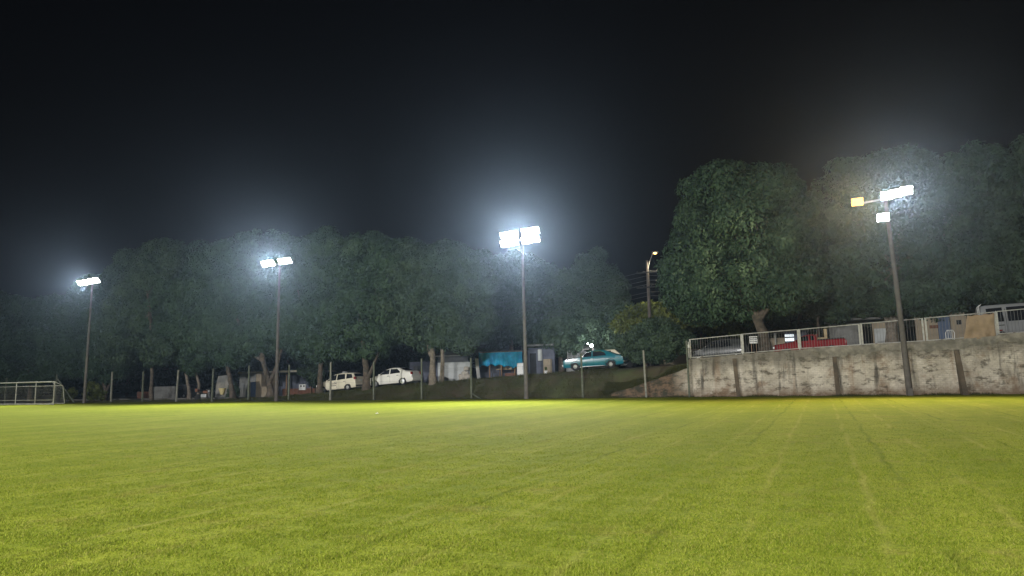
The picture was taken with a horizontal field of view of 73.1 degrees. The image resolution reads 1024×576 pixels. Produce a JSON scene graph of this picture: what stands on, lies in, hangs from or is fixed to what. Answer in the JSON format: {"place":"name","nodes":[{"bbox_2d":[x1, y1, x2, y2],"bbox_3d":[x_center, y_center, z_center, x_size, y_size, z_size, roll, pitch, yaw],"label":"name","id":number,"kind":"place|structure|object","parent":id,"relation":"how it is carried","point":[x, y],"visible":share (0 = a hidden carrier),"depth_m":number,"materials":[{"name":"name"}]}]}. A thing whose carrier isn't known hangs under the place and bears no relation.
{"place":"outdoors","nodes":[
{"label":"outdoors","id":0,"kind":"place"},
{"bbox_2d":[178,384,196,397],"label":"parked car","id":1,"kind":"object","parent":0,"point":[182,391],"visible":0.56,"depth_m":78.53,"materials":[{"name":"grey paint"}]},
{"bbox_2d":[40,365,663,401],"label":"road","id":2,"kind":"structure","parent":0,"point":[214,399],"depth_m":71.67,"materials":[{"name":"grey asphalt"}]},
{"bbox_2d":[194,389,210,399],"bbox_3d":[-28.794,9.967,64.591,1.860,1.120,0.726,-2,-8,8],"label":"motorcycle","id":3,"kind":"object","parent":2,"relation":"on","point":[197,396],"visible":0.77,"depth_m":64.54,"materials":[{"name":"metal"}]},
{"bbox_2d":[316,372,362,392],"bbox_3d":[-14.876,8.174,60.131,4.140,1.680,2.020,-8,-10,21],"label":"parked car","id":4,"kind":"object","parent":2,"relation":"on","point":[356,379],"visible":0.78,"depth_m":59.22,"materials":[{"name":"beige paint"}]},
{"bbox_2d":[370,368,420,386],"bbox_3d":[-9.933,7.435,58.206,4.470,1.643,2.022,-8,-10,21],"label":"parked car","id":5,"kind":"object","parent":2,"relation":"on","point":[394,376],"visible":0.84,"depth_m":57.35,"materials":[{"name":"white paint"}]},
{"bbox_2d":[562,350,628,370],"bbox_3d":[6.211,5.362,51.437,4.793,1.448,1.897,-7,-9,21],"label":"parked car","id":6,"kind":"object","parent":2,"relation":"on","point":[598,358],"visible":0.91,"depth_m":50.66,"materials":[{"name":"teal paint"}]},
{"bbox_2d":[585,349,625,369],"bbox_3d":[7.058,5.675,54.304,4.080,1.578,1.756,-7,-9,21],"label":"parked car","id":7,"kind":"object","parent":2,"relation":"on","point":[614,351],"visible":0.12,"depth_m":53.62,"materials":[{"name":"beige paint"}]},
{"bbox_2d":[688,338,749,359],"bbox_3d":[14.437,4.398,48.408,4.080,1.578,1.756,-7,-9,21],"label":"parked car","id":8,"kind":"object","parent":2,"relation":"on","point":[717,348],"visible":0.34,"depth_m":47.62,"materials":[{"name":"grey paint"}]},
{"bbox_2d":[773,334,846,351],"bbox_3d":[19.729,3.824,46.010,4.700,1.418,1.924,-7,-9,21],"label":"pickup truck","id":9,"kind":"object","parent":2,"relation":"on","point":[819,342],"visible":0.38,"depth_m":45.26,"materials":[{"name":"red paint"}]},
{"bbox_2d":[975,303,1023,333],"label":"van","id":10,"kind":"object","parent":2,"relation":"on","point":[988,308],"visible":0.21,"depth_m":41.33,"materials":[{"name":"silver metal"}]},
{"bbox_2d":[61,364,676,400],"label":"pavement","id":11,"kind":"structure","parent":0,"point":[180,398],"depth_m":73.16,"materials":[{"name":"concrete"}]},
{"bbox_2d":[458,373,465,379],"bbox_3d":[-4.314,7.872,61.291,0.819,0.692,0.739,-6,-9,33],"label":"sack","id":12,"kind":"object","parent":11,"relation":"on","point":[460,376],"visible":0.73,"depth_m":61.03,"materials":[{"name":"beige fabric"}]},
{"bbox_2d":[475,358,479,378],"bbox_3d":[-3.006,7.054,60.342,0.500,1.820,0.070,-4,-8,22],"label":"board","id":13,"kind":"object","parent":11,"relation":"on","point":[477,367],"visible":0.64,"depth_m":60.33,"materials":[{"name":"white plastic"}]},
{"bbox_2d":[517,363,523,374],"bbox_3d":[0.793,6.972,59.264,0.600,1.098,0.640,-4,-8,22],"label":"fridge","id":14,"kind":"object","parent":11,"relation":"on","point":[520,368],"visible":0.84,"depth_m":59.00,"materials":[{"name":"white paint"}]},
{"bbox_2d":[636,251,657,365],"bbox_3d":[11.007,1.794,55.325,1.836,9.466,0.390,-4,-8,22],"label":"street lamp","id":15,"kind":"object","parent":11,"relation":"on","point":[647,272],"visible":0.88,"depth_m":55.49,"materials":[{"name":"concrete"}]},
{"bbox_2d":[504,280,884,321],"bbox_3d":[11.002,1.123,55.482,68.002,4.025,0.024,-4,-8,22],"label":"overhead cable","id":16,"kind":"object","parent":15,"relation":"attached to","point":[583,306],"visible":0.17,"depth_m":57.51,"materials":[{"name":"rubber"}]},
{"bbox_2d":[498,266,891,311],"bbox_3d":[10.938,0.185,55.495,68.002,4.025,0.024,-4,-8,22],"label":"overhead cable","id":17,"kind":"object","parent":15,"relation":"attached to","point":[594,292],"visible":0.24,"depth_m":57.84,"materials":[{"name":"rubber"}]},
{"bbox_2d":[502,284,888,325],"bbox_3d":[11.031,1.438,55.496,68.002,4.024,0.024,-4,-8,22],"label":"overhead cable","id":18,"kind":"object","parent":15,"relation":"attached to","point":[596,307],"visible":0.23,"depth_m":57.12,"materials":[{"name":"rubber"}]},
{"bbox_2d":[497,260,897,307],"bbox_3d":[10.909,-0.183,55.488,68.002,4.025,0.024,-4,-8,22],"label":"overhead cable","id":19,"kind":"object","parent":15,"relation":"attached to","point":[614,283],"visible":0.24,"depth_m":56.57,"materials":[{"name":"rubber"}]},
{"bbox_2d":[496,252,921,303],"bbox_3d":[10.879,-0.551,55.481,68.002,4.025,0.024,-4,-8,22],"label":"overhead cable","id":20,"kind":"object","parent":15,"relation":"attached to","point":[615,278],"visible":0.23,"depth_m":57.20,"materials":[{"name":"rubber"}]},
{"bbox_2d":[502,260,978,314],"bbox_3d":[10.967,0.500,55.509,68.002,4.025,0.024,-4,-8,22],"label":"overhead cable","id":21,"kind":"object","parent":15,"relation":"attached to","point":[580,299],"visible":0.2,"depth_m":58.12,"materials":[{"name":"rubber"}]},
{"bbox_2d":[0,364,1000,403],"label":"embankment","id":22,"kind":"structure","parent":0,"point":[622,374],"depth_m":50.60,"materials":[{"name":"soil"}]},
{"bbox_2d":[4,378,7,402],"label":"fence post","id":23,"kind":"object","parent":22,"relation":"on","point":[5,391],"visible":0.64,"depth_m":70.18,"materials":[{"name":"concrete"}]},
{"bbox_2d":[0,298,24,396],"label":"dark tree","id":24,"kind":"object","parent":22,"relation":"on","point":[8,367],"visible":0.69,"depth_m":76.64,"materials":[{"name":"green plant"}]},
{"bbox_2d":[0,291,70,401],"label":"dark tree","id":25,"kind":"object","parent":22,"relation":"on","point":[26,315],"visible":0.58,"depth_m":77.17,"materials":[{"name":"green plant"}]},
{"bbox_2d":[54,374,73,402],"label":"fence post","id":26,"kind":"object","parent":22,"relation":"on","point":[56,389],"visible":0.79,"depth_m":67.33,"materials":[{"name":"concrete"}]},
{"bbox_2d":[56,389,676,397],"bbox_3d":[-16.722,8.643,56.210,59.989,0.057,0.007,-4,-8,22],"label":"fence wire","id":27,"kind":"object","parent":26,"relation":"attached to","point":[426,392],"visible":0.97,"depth_m":50.07,"materials":[{"name":"metal"}]},
{"bbox_2d":[61,387,78,400],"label":"shrub","id":28,"kind":"object","parent":22,"relation":"on","point":[73,393],"visible":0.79,"depth_m":69.38,"materials":[{"name":"green plant"}]},
{"bbox_2d":[29,272,141,400],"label":"twin trunk tree","id":29,"kind":"object","parent":22,"relation":"on","point":[62,338],"visible":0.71,"depth_m":72.77,"materials":[{"name":"green plant"}]},
{"bbox_2d":[81,381,107,400],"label":"shrub","id":30,"kind":"object","parent":22,"relation":"on","point":[97,391],"visible":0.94,"depth_m":67.16,"materials":[{"name":"green plant"}]},
{"bbox_2d":[110,372,112,401],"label":"fence post","id":31,"kind":"object","parent":22,"relation":"on","point":[111,386],"visible":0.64,"depth_m":64.64,"materials":[{"name":"concrete"}]},
{"bbox_2d":[1,359,239,398],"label":"tree","id":32,"kind":"object","parent":22,"relation":"on","point":[130,387],"visible":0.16,"depth_m":98.58,"materials":[{"name":"green plant"}]},
{"bbox_2d":[84,237,189,400],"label":"thin trunk tree","id":33,"kind":"object","parent":22,"relation":"on","point":[126,296],"visible":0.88,"depth_m":67.11,"materials":[{"name":"green plant"}]},
{"bbox_2d":[141,371,143,400],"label":"fence post","id":34,"kind":"object","parent":22,"relation":"on","point":[142,386],"visible":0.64,"depth_m":63.18,"materials":[{"name":"concrete"}]},
{"bbox_2d":[137,386,175,397],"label":"garden wall","id":35,"kind":"structure","parent":22,"relation":"on","point":[167,392],"depth_m":75.93,"materials":[{"name":"grey paint"}]},
{"bbox_2d":[129,248,210,399],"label":"twin trunk tree","id":36,"kind":"object","parent":22,"relation":"on","point":[175,299],"visible":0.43,"depth_m":66.50,"materials":[{"name":"green plant"}]},
{"bbox_2d":[175,370,178,401],"bbox_3d":[-29.857,8.878,61.628,0.224,3.137,0.124,-4,-8,22],"label":"fence post","id":37,"kind":"object","parent":22,"relation":"on","point":[176,397],"visible":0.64,"depth_m":61.59,"materials":[{"name":"concrete"}]},
{"bbox_2d":[171,301,252,398],"bbox_3d":[-27.534,5.252,64.641,8.884,10.858,6.431,-4,-8,22],"label":"street tree","id":38,"kind":"object","parent":22,"relation":"on","point":[228,357],"visible":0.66,"depth_m":62.82,"materials":[{"name":"green plant"}]},
{"bbox_2d":[211,369,213,401],"bbox_3d":[-26.042,8.593,60.107,0.141,3.148,0.124,-4,-8,22],"label":"fence post","id":39,"kind":"object","parent":22,"relation":"on","point":[212,385],"visible":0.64,"depth_m":60.10,"materials":[{"name":"concrete"}]},
{"bbox_2d":[215,375,228,399],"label":"wall stub","id":40,"kind":"object","parent":22,"relation":"on","point":[222,381],"depth_m":66.48,"materials":[{"name":"grey concrete"}]},
{"bbox_2d":[218,387,225,394],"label":"bucket","id":41,"kind":"object","parent":40,"relation":"hanging from","point":[221,390],"visible":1,"depth_m":65.93,"materials":[{"name":"yellow plastic"}]},
{"bbox_2d":[225,381,239,397],"bbox_3d":[-26.148,9.722,64.760,1.309,1.978,1.446,3,-9,-30],"label":"shrub","id":42,"kind":"object","parent":22,"relation":"on","point":[237,388],"visible":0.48,"depth_m":64.56,"materials":[{"name":"green plant"}]},
{"bbox_2d":[183,228,304,397],"bbox_3d":[-24.476,2.343,64.629,13.895,16.265,7.861,-4,-8,22],"label":"street tree","id":43,"kind":"object","parent":22,"relation":"on","point":[234,273],"visible":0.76,"depth_m":62.23,"materials":[{"name":"green plant"}]},
{"bbox_2d":[247,365,249,399],"bbox_3d":[-22.327,8.236,58.635,0.130,3.320,0.124,-4,-8,22],"label":"fence post","id":44,"kind":"object","parent":22,"relation":"on","point":[248,394],"visible":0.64,"depth_m":58.63,"materials":[{"name":"concrete"}]},
{"bbox_2d":[238,370,334,396],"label":"shed","id":45,"kind":"structure","parent":22,"relation":"on","point":[258,387],"depth_m":71.40,"materials":[{"name":"grey paint"}]},
{"bbox_2d":[251,382,255,396],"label":"door","id":46,"kind":"structure","parent":45,"relation":"in","point":[253,384],"depth_m":71.26,"materials":[{"name":"blue paint"}]},
{"bbox_2d":[279,376,282,386],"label":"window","id":47,"kind":"structure","parent":45,"relation":"in","point":[280,377],"depth_m":73.54,"materials":[{"name":"grey glass"}]},
{"bbox_2d":[299,384,305,389],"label":"meter box","id":48,"kind":"object","parent":45,"relation":"attached to","point":[302,386],"visible":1,"depth_m":69.06,"materials":[{"name":"white plastic"}]},
{"bbox_2d":[288,365,289,399],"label":"fence post","id":49,"kind":"object","parent":22,"relation":"on","point":[289,382],"visible":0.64,"depth_m":57.05,"materials":[{"name":"concrete"}]},
{"bbox_2d":[263,235,351,393],"bbox_3d":[-17.558,2.297,61.239,9.249,14.566,6.802,-4,-8,22],"label":"street tree","id":50,"kind":"object","parent":22,"relation":"on","point":[303,343],"visible":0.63,"depth_m":59.18,"materials":[{"name":"green plant"}]},
{"bbox_2d":[230,339,394,380],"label":"tree","id":51,"kind":"object","parent":22,"relation":"on","point":[286,361],"visible":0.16,"depth_m":86.28,"materials":[{"name":"green plant"}]},
{"bbox_2d":[296,357,334,391],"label":"shrub","id":52,"kind":"object","parent":22,"relation":"on","point":[310,370],"visible":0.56,"depth_m":67.07,"materials":[{"name":"green plant"}]},
{"bbox_2d":[329,362,331,399],"bbox_3d":[-14.586,7.652,55.549,0.124,3.356,0.124,-4,-8,22],"label":"fence post","id":53,"kind":"object","parent":22,"relation":"on","point":[330,386],"visible":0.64,"depth_m":55.55,"materials":[{"name":"concrete"}]},
{"bbox_2d":[293,225,417,390],"bbox_3d":[-12.712,1.720,59.860,12.253,14.497,7.819,-4,-8,22],"label":"street tree","id":54,"kind":"object","parent":22,"relation":"on","point":[351,277],"visible":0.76,"depth_m":57.37,"materials":[{"name":"green plant"}]},
{"bbox_2d":[373,362,374,399],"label":"fence post","id":55,"kind":"object","parent":22,"relation":"on","point":[373,380],"visible":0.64,"depth_m":54.02,"materials":[{"name":"concrete"}]},
{"bbox_2d":[421,358,422,399],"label":"fence post","id":56,"kind":"object","parent":22,"relation":"on","point":[421,379],"visible":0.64,"depth_m":52.46,"materials":[{"name":"concrete"}]},
{"bbox_2d":[377,338,496,371],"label":"tree","id":57,"kind":"object","parent":22,"relation":"on","point":[411,356],"visible":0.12,"depth_m":80.64,"materials":[{"name":"green plant"}]},
{"bbox_2d":[376,238,503,384],"bbox_3d":[-5.871,1.943,56.450,11.308,12.117,6.636,-4,-8,22],"label":"street tree","id":58,"kind":"object","parent":22,"relation":"on","point":[448,287],"visible":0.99,"depth_m":54.46,"materials":[{"name":"green plant"}]},
{"bbox_2d":[410,344,487,383],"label":"garage","id":59,"kind":"structure","parent":22,"relation":"on","point":[455,364],"depth_m":62.64,"materials":[{"name":"white paint"}]},
{"bbox_2d":[413,366,420,383],"bbox_3d":[-8.728,8.289,64.191,0.949,2.062,0.040,-4,-8,22],"label":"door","id":60,"kind":"structure","parent":59,"relation":"in","point":[415,368],"depth_m":64.28,"materials":[{"name":"grey metal"}]},
{"bbox_2d":[470,358,480,398],"bbox_3d":[-2.670,6.788,50.777,0.850,3.332,0.132,-5,-8,24],"label":"fence post","id":61,"kind":"object","parent":22,"relation":"on","point":[471,391],"visible":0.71,"depth_m":50.87,"materials":[{"name":"concrete"}]},
{"bbox_2d":[477,350,528,377],"bbox_3d":[-1.020,7.121,61.868,5.879,2.899,3.816,-4,-8,22],"label":"stall","id":62,"kind":"object","parent":22,"relation":"on","point":[488,360],"visible":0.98,"depth_m":60.35,"materials":[{"name":"blue fabric"}]},
{"bbox_2d":[464,249,563,351],"bbox_3d":[-0.567,2.538,65.892,12.374,12.865,7.442,-4,-8,22],"label":"round tree","id":63,"kind":"object","parent":22,"relation":"on","point":[536,271],"visible":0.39,"depth_m":63.98,"materials":[{"name":"green plant"}]},
{"bbox_2d":[527,344,554,373],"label":"house","id":64,"kind":"structure","parent":22,"relation":"on","point":[540,359],"depth_m":59.54,"materials":[{"name":"grey paint"}]},
{"bbox_2d":[530,353,536,373],"bbox_3d":[1.835,6.861,59.761,0.590,2.423,0.030,-4,-8,22],"label":"door","id":65,"kind":"structure","parent":64,"relation":"in","point":[532,355],"depth_m":59.79,"materials":[{"name":"grey metal"}]},
{"bbox_2d":[537,349,542,361],"bbox_3d":[2.423,5.825,59.632,0.468,1.045,0.080,-4,-8,22],"label":"window","id":66,"kind":"structure","parent":64,"relation":"in","point":[539,350],"depth_m":59.63,"materials":[{"name":"white paint"}]},
{"bbox_2d":[520,246,633,371],"bbox_3d":[5.638,2.105,60.054,10.414,11.344,7.019,-4,-8,22],"label":"round tree","id":67,"kind":"object","parent":22,"relation":"on","point":[572,330],"visible":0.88,"depth_m":58.48,"materials":[{"name":"green plant"}]},
{"bbox_2d":[566,345,590,371],"bbox_3d":[5.675,6.181,59.915,2.828,3.299,2.600,-4,-8,22],"label":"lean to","id":68,"kind":"object","parent":22,"relation":"on","point":[586,348],"visible":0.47,"depth_m":58.99,"materials":[{"name":"metal"}]},
{"bbox_2d":[580,353,583,397],"bbox_3d":[4.854,6.215,47.796,0.151,3.382,0.124,-4,-8,22],"label":"fence post","id":69,"kind":"object","parent":22,"relation":"on","point":[582,386],"visible":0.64,"depth_m":47.76,"materials":[{"name":"concrete"}]},
{"bbox_2d":[607,299,669,365],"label":"tree","id":70,"kind":"object","parent":22,"relation":"on","point":[634,315],"visible":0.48,"depth_m":55.93,"materials":[{"name":"green plant"}]},
{"bbox_2d":[642,350,646,397],"bbox_3d":[8.883,5.880,46.140,0.186,3.450,0.124,-4,-8,22],"label":"fence post","id":71,"kind":"object","parent":22,"relation":"on","point":[645,383],"visible":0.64,"depth_m":46.10,"materials":[{"name":"concrete"}]},
{"bbox_2d":[77,362,639,378],"bbox_3d":[-16.758,6.859,56.448,59.989,0.057,0.007,-4,-8,22],"label":"fence wire","id":72,"kind":"object","parent":71,"relation":"attached to","point":[323,371],"visible":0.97,"depth_m":58.29,"materials":[{"name":"metal"}]},
{"bbox_2d":[102,375,678,387],"bbox_3d":[-16.740,7.751,56.329,59.989,0.057,0.007,-4,-8,22],"label":"fence wire","id":73,"kind":"object","parent":71,"relation":"attached to","point":[371,381],"visible":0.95,"depth_m":54.70,"materials":[{"name":"metal"}]},
{"bbox_2d":[613,316,697,365],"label":"tree","id":74,"kind":"object","parent":22,"relation":"on","point":[657,340],"visible":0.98,"depth_m":48.20,"materials":[{"name":"green plant"}]},
{"bbox_2d":[660,349,697,364],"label":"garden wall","id":75,"kind":"structure","parent":22,"relation":"on","point":[681,359],"depth_m":55.00,"materials":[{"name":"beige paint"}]},
{"bbox_2d":[685,341,690,396],"bbox_3d":[11.500,5.425,45.129,0.126,3.979,0.124,-4,-8,22],"label":"fence post","id":76,"kind":"object","parent":22,"relation":"on","point":[688,379],"visible":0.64,"depth_m":45.08,"materials":[{"name":"concrete"}]},
{"bbox_2d":[667,309,755,347],"bbox_3d":[15.314,3.489,53.618,7.183,5.432,3.141,-4,-8,22],"label":"hedge","id":77,"kind":"object","parent":22,"relation":"on","point":[733,327],"visible":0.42,"depth_m":52.78,"materials":[{"name":"green plant"}]},
{"bbox_2d":[654,158,834,352],"bbox_3d":[16.285,-1.909,49.164,11.740,14.707,9.596,-4,-8,22],"label":"mango tree","id":78,"kind":"object","parent":22,"relation":"on","point":[715,267],"visible":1,"depth_m":46.16,"materials":[{"name":"green plant"}]},
{"bbox_2d":[749,336,757,352],"bbox_3d":[16.002,4.162,45.666,0.500,1.934,0.093,-4,-8,22],"label":"notice board","id":79,"kind":"object","parent":22,"relation":"on","point":[752,339],"visible":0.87,"depth_m":45.73,"materials":[{"name":"white plastic"}]},
{"bbox_2d":[768,329,808,346],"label":"house","id":80,"kind":"structure","parent":22,"relation":"on","point":[788,338],"depth_m":53.12,"materials":[{"name":"beige paint"}]},
{"bbox_2d":[785,334,793,340],"bbox_3d":[21.301,3.818,53.046,0.656,0.514,0.070,-4,-8,22],"label":"window","id":81,"kind":"structure","parent":80,"relation":"in","point":[787,338],"depth_m":53.05,"materials":[{"name":"white"}]},
{"bbox_2d":[797,238,850,339],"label":"slim tree","id":82,"kind":"object","parent":22,"relation":"on","point":[813,311],"visible":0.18,"depth_m":50.05,"materials":[{"name":"green plant"}]},
{"bbox_2d":[679,297,997,348],"bbox_3d":[29.031,3.199,64.113,29.045,7.715,5.712,-4,-8,22],"label":"hedge","id":83,"kind":"object","parent":22,"relation":"on","point":[775,322],"visible":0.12,"depth_m":64.46,"materials":[{"name":"green plant"}]},
{"bbox_2d":[824,317,885,344],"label":"house","id":84,"kind":"structure","parent":22,"relation":"on","point":[854,340],"depth_m":51.09,"materials":[{"name":"grey paint"}]},
{"bbox_2d":[802,139,1023,343],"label":"mango tree","id":85,"kind":"object","parent":22,"relation":"on","point":[930,223],"visible":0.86,"depth_m":47.62,"materials":[{"name":"green plant"}]},
{"bbox_2d":[914,316,938,341],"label":"front wall","id":86,"kind":"structure","parent":22,"relation":"on","point":[931,328],"depth_m":48.71,"materials":[{"name":"beige paint"}]},
{"bbox_2d":[945,330,954,339],"bbox_3d":[26.180,2.980,41.345,0.509,0.924,0.565,-4,-8,22],"label":"chair","id":87,"kind":"object","parent":22,"relation":"on","point":[948,335],"visible":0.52,"depth_m":41.19,"materials":[{"name":"white plastic"}]},
{"bbox_2d":[948,312,965,339],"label":"gate pillar","id":88,"kind":"structure","parent":22,"relation":"on","point":[960,327],"depth_m":47.79,"materials":[{"name":"beige paint"}]},
{"bbox_2d":[937,315,951,339],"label":"gate","id":89,"kind":"structure","parent":88,"relation":"attached to","point":[942,331],"depth_m":48.36,"materials":[{"name":"blue metal"}]},
{"bbox_2d":[957,133,1023,304],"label":"mango tree","id":90,"kind":"object","parent":22,"relation":"on","point":[1013,290],"visible":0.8,"depth_m":45.05,"materials":[{"name":"green plant"}]},
{"bbox_2d":[0,394,1023,575],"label":"field","id":91,"kind":"structure","parent":0,"point":[248,416],"depth_m":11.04,"materials":[{"name":"green plant"}]},
{"bbox_2d":[0,381,64,404],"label":"goal","id":92,"kind":"object","parent":91,"relation":"on","point":[27,403],"visible":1,"depth_m":61.63,"materials":[{"name":"white paint"}]},
{"bbox_2d":[77,277,100,402],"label":"floodlight pole","id":93,"kind":"object","parent":91,"relation":"on","point":[88,281],"visible":1,"depth_m":65.49,"materials":[{"name":"metal"}]},
{"bbox_2d":[261,257,292,400],"bbox_3d":[-19.539,3.540,57.278,3.136,12.159,0.706,-4,-8,22],"label":"floodlight pole","id":94,"kind":"object","parent":91,"relation":"on","point":[284,260],"visible":0.98,"depth_m":57.44,"materials":[{"name":"metal"}]},
{"bbox_2d":[500,226,540,398],"bbox_3d":[0.738,1.887,49.530,3.106,12.583,0.696,-4,-8,22],"label":"floodlight pole","id":95,"kind":"object","parent":91,"relation":"on","point":[523,239],"visible":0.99,"depth_m":49.81,"materials":[{"name":"metal"}]},
{"bbox_2d":[611,332,1023,396],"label":"retaining wall","id":96,"kind":"structure","parent":91,"relation":"on","point":[986,365],"depth_m":41.65,"materials":[{"name":"grey concrete"}]},
{"bbox_2d":[689,334,742,358],"bbox_3d":[13.291,3.860,45.114,3.338,1.562,0.070,-4,-8,22],"label":"barrier panel","id":97,"kind":"object","parent":96,"relation":"on","point":[715,346],"visible":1,"depth_m":45.07,"materials":[{"name":"paint"}]},
{"bbox_2d":[742,329,799,353],"bbox_3d":[16.404,3.460,43.894,3.409,1.541,0.070,-4,-8,22],"label":"barrier panel","id":98,"kind":"object","parent":96,"relation":"on","point":[771,341],"visible":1,"depth_m":43.87,"materials":[{"name":"paint"}]},
{"bbox_2d":[798,324,860,348],"bbox_3d":[19.587,3.050,42.647,3.467,1.528,0.070,-4,-8,22],"label":"barrier panel","id":99,"kind":"object","parent":96,"relation":"on","point":[830,334],"visible":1,"depth_m":42.61,"materials":[{"name":"paint"}]},
{"bbox_2d":[860,318,924,344],"bbox_3d":[22.767,2.675,41.396,3.351,1.588,0.070,-4,-8,22],"label":"barrier panel","id":100,"kind":"object","parent":96,"relation":"on","point":[892,335],"visible":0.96,"depth_m":41.43,"materials":[{"name":"paint"}]},
{"bbox_2d":[924,312,997,340],"bbox_3d":[26.026,2.295,40.114,3.557,1.668,0.070,-4,-8,22],"label":"barrier panel","id":101,"kind":"object","parent":96,"relation":"on","point":[955,325],"visible":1,"depth_m":40.31,"materials":[{"name":"paint"}]},
{"bbox_2d":[964,313,995,338],"bbox_3d":[26.781,2.204,39.644,1.604,1.470,0.198,-4,-8,22],"label":"tarp","id":102,"kind":"object","parent":96,"relation":"on","point":[979,326],"visible":1,"depth_m":39.63,"materials":[{"name":"beige fabric"}]},
{"bbox_2d":[995,309,1023,333],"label":"barrier panel","id":103,"kind":"object","parent":96,"relation":"on","point":[998,331],"visible":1,"depth_m":39.32,"materials":[{"name":"paint"}]},
{"bbox_2d":[850,185,913,395],"bbox_3d":[22.367,0.290,40.910,3.386,12.617,0.906,-4,-8,22],"label":"floodlight pole","id":104,"kind":"object","parent":91,"relation":"on","point":[901,191],"visible":0.94,"depth_m":40.93,"materials":[{"name":"metal"}]},
{"bbox_2d":[0,0,1023,394],"label":"sky","id":105,"kind":"structure","parent":0,"point":[124,123],"materials":[{"name":"black"}]},
{"bbox_2d":[626,359,635,367],"bbox_3d":[9.155,5.524,51.510,1.405,0.850,1.180,-4,-8,22],"label":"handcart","id":106,"kind":"object","parent":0,"point":[629,364],"visible":0.42,"depth_m":51.07,"materials":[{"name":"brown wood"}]},
{"bbox_2d":[815,329,826,338],"bbox_3d":[20.472,3.058,45.787,0.700,0.660,0.500,-4,-8,22],"label":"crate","id":107,"kind":"object","parent":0,"point":[825,334],"visible":0.75,"depth_m":45.48,"materials":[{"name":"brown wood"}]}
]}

